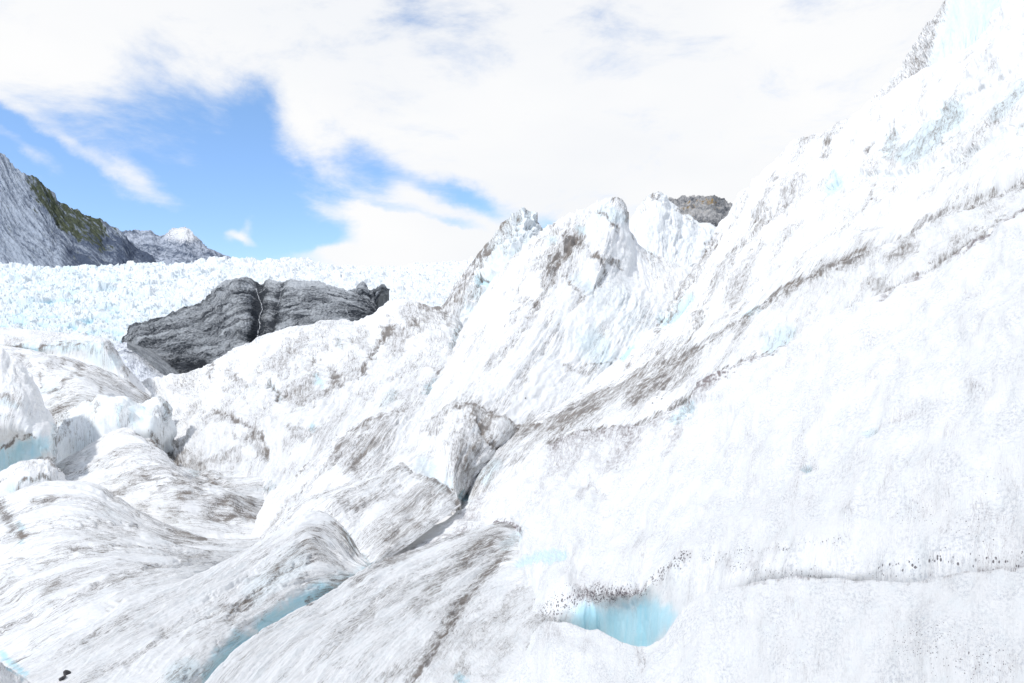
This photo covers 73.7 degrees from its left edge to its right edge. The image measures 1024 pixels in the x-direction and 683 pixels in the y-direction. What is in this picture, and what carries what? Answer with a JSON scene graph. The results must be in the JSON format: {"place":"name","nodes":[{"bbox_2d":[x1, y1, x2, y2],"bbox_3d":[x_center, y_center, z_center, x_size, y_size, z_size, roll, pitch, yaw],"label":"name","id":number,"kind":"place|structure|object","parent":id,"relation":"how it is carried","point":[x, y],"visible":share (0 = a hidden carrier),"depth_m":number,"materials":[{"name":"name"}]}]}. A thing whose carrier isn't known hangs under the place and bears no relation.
{"place":"outdoors","nodes":[
{"label":"outdoors","id":0,"kind":"place"},
{"bbox_2d":[0,662,29,682],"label":"ice hump","id":1,"kind":"object","parent":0,"point":[8,675],"visible":1,"depth_m":8.61,"materials":[{"name":"white ice"}]},
{"bbox_2d":[0,458,66,496],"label":"ice hump","id":2,"kind":"object","parent":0,"point":[18,476],"visible":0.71,"depth_m":36.09,"materials":[{"name":"white ice"}]},
{"bbox_2d":[0,327,150,395],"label":"ice ridge","id":3,"kind":"structure","parent":0,"point":[101,352],"depth_m":105.26,"materials":[{"name":"white ice"}]},
{"bbox_2d":[0,345,151,422],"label":"ice dome","id":4,"kind":"structure","parent":0,"point":[64,383],"depth_m":66.06,"materials":[{"name":"white ice"}]},
{"bbox_2d":[0,153,155,267],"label":"mountain","id":5,"kind":"structure","parent":0,"point":[41,224],"depth_m":882.59,"materials":[{"name":"grey stone"}]},
{"bbox_2d":[55,394,176,463],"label":"ice cliff","id":6,"kind":"structure","parent":0,"point":[81,425],"depth_m":54.80,"materials":[{"name":"white ice"}]},
{"bbox_2d":[0,480,259,666],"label":"glacier","id":7,"kind":"object","parent":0,"point":[76,555],"visible":0.71,"depth_m":21.18,"materials":[{"name":"white ice"}]},
{"bbox_2d":[114,342,164,381],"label":"ice","id":8,"kind":"structure","parent":0,"point":[139,366],"depth_m":189.59,"materials":[{"name":"white ice"}]},
{"bbox_2d":[127,342,179,375],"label":"rock slab","id":9,"kind":"object","parent":8,"relation":"on","point":[161,365],"visible":0.94,"depth_m":186.00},
{"bbox_2d":[55,427,264,538],"bbox_3d":[-21.723,8.927,43.016,10.672,5.286,29.700,0,0,-39],"label":"ice hump","id":10,"kind":"object","parent":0,"point":[132,468],"visible":0.69,"depth_m":38.52,"materials":[{"name":"white ice"}]},
{"bbox_2d":[121,227,230,265],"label":"snowy peak","id":11,"kind":"structure","parent":0,"point":[179,245],"depth_m":1436.09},
{"bbox_2d":[8,510,370,682],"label":"ice ridge","id":12,"kind":"structure","parent":0,"point":[199,627],"depth_m":13.32,"materials":[{"name":"white ice"}]},
{"bbox_2d":[63,670,70,675],"bbox_3d":[-7.025,5.236,10.775,0.116,0.087,0.103,22,-3,-35],"label":"stone","id":13,"kind":"object","parent":12,"relation":"on","point":[66,672],"visible":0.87,"depth_m":10.75,"materials":[{"name":"black stone"}]},
{"bbox_2d":[0,256,474,346],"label":"icefall","id":14,"kind":"object","parent":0,"point":[111,302],"visible":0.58,"depth_m":442.59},
{"bbox_2d":[121,277,377,373],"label":"rock outcrop","id":15,"kind":"object","parent":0,"point":[223,318],"visible":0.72,"depth_m":226.25,"materials":[{"name":"stone"}]},
{"bbox_2d":[141,299,461,499],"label":"glacier","id":16,"kind":"object","parent":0,"point":[273,410],"visible":0.68,"depth_m":66.26,"materials":[{"name":"white ice"}]},
{"bbox_2d":[0,347,57,470],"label":"ice dome","id":17,"kind":"structure","parent":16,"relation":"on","point":[28,428],"depth_m":43.79,"materials":[{"name":"white ice"}]},
{"bbox_2d":[441,207,542,327],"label":"ice pinnacle","id":18,"kind":"object","parent":16,"relation":"on","point":[515,232],"visible":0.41,"depth_m":89.90,"materials":[{"name":"white ice"}]},
{"bbox_2d":[275,463,460,563],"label":"ice ridge","id":19,"kind":"structure","parent":0,"point":[391,512],"depth_m":25.31,"materials":[{"name":"white ice"}]},
{"bbox_2d":[348,281,389,307],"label":"rock outcrop","id":20,"kind":"object","parent":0,"point":[379,296],"visible":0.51,"depth_m":268.80,"materials":[{"name":"grey stone"}]},
{"bbox_2d":[205,522,560,682],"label":"ice ridge","id":21,"kind":"structure","parent":0,"point":[456,608],"depth_m":10.38,"materials":[{"name":"white ice"}]},
{"bbox_2d":[250,402,519,538],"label":"ice ridge","id":22,"kind":"structure","parent":0,"point":[455,447],"depth_m":37.34,"materials":[{"name":"white ice"}]},
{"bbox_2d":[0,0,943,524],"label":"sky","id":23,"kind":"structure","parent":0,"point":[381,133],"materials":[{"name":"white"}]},
{"bbox_2d":[413,197,692,424],"bbox_3d":[2.235,-2.812,63.929,31.911,26.635,38.839,0,0,17],"label":"ice pinnacle","id":24,"kind":"object","parent":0,"point":[568,306],"visible":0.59,"depth_m":60.22,"materials":[{"name":"white ice"}]},
{"bbox_2d":[629,191,716,266],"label":"ice pinnacle","id":25,"kind":"object","parent":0,"point":[660,224],"visible":0.35,"depth_m":94.94,"materials":[{"name":"white ice"}]},
{"bbox_2d":[668,195,731,226],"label":"rocky peak","id":26,"kind":"structure","parent":0,"point":[714,210],"depth_m":497.41,"materials":[{"name":"grey stone"}]},
{"bbox_2d":[392,207,1023,646],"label":"glacier","id":27,"kind":"object","parent":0,"point":[878,437],"visible":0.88,"depth_m":7.69,"materials":[{"name":"white ice"}]},
{"bbox_2d":[461,183,1023,509],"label":"glacier","id":28,"kind":"object","parent":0,"point":[772,325],"visible":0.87,"depth_m":21.61,"materials":[{"name":"white ice"}]},
{"bbox_2d":[494,567,1023,682],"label":"glacier","id":29,"kind":"object","parent":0,"point":[964,627],"visible":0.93,"depth_m":3.80,"materials":[{"name":"white ice"}]},
{"bbox_2d":[530,0,1023,423],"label":"glacier","id":30,"kind":"object","parent":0,"point":[923,148],"visible":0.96,"depth_m":37.69,"materials":[{"name":"white ice"}]},
{"bbox_2d":[855,0,1001,112],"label":"ice tower","id":31,"kind":"structure","parent":30,"relation":"on","point":[951,27],"depth_m":58.30,"materials":[{"name":"white ice"}]}
]}

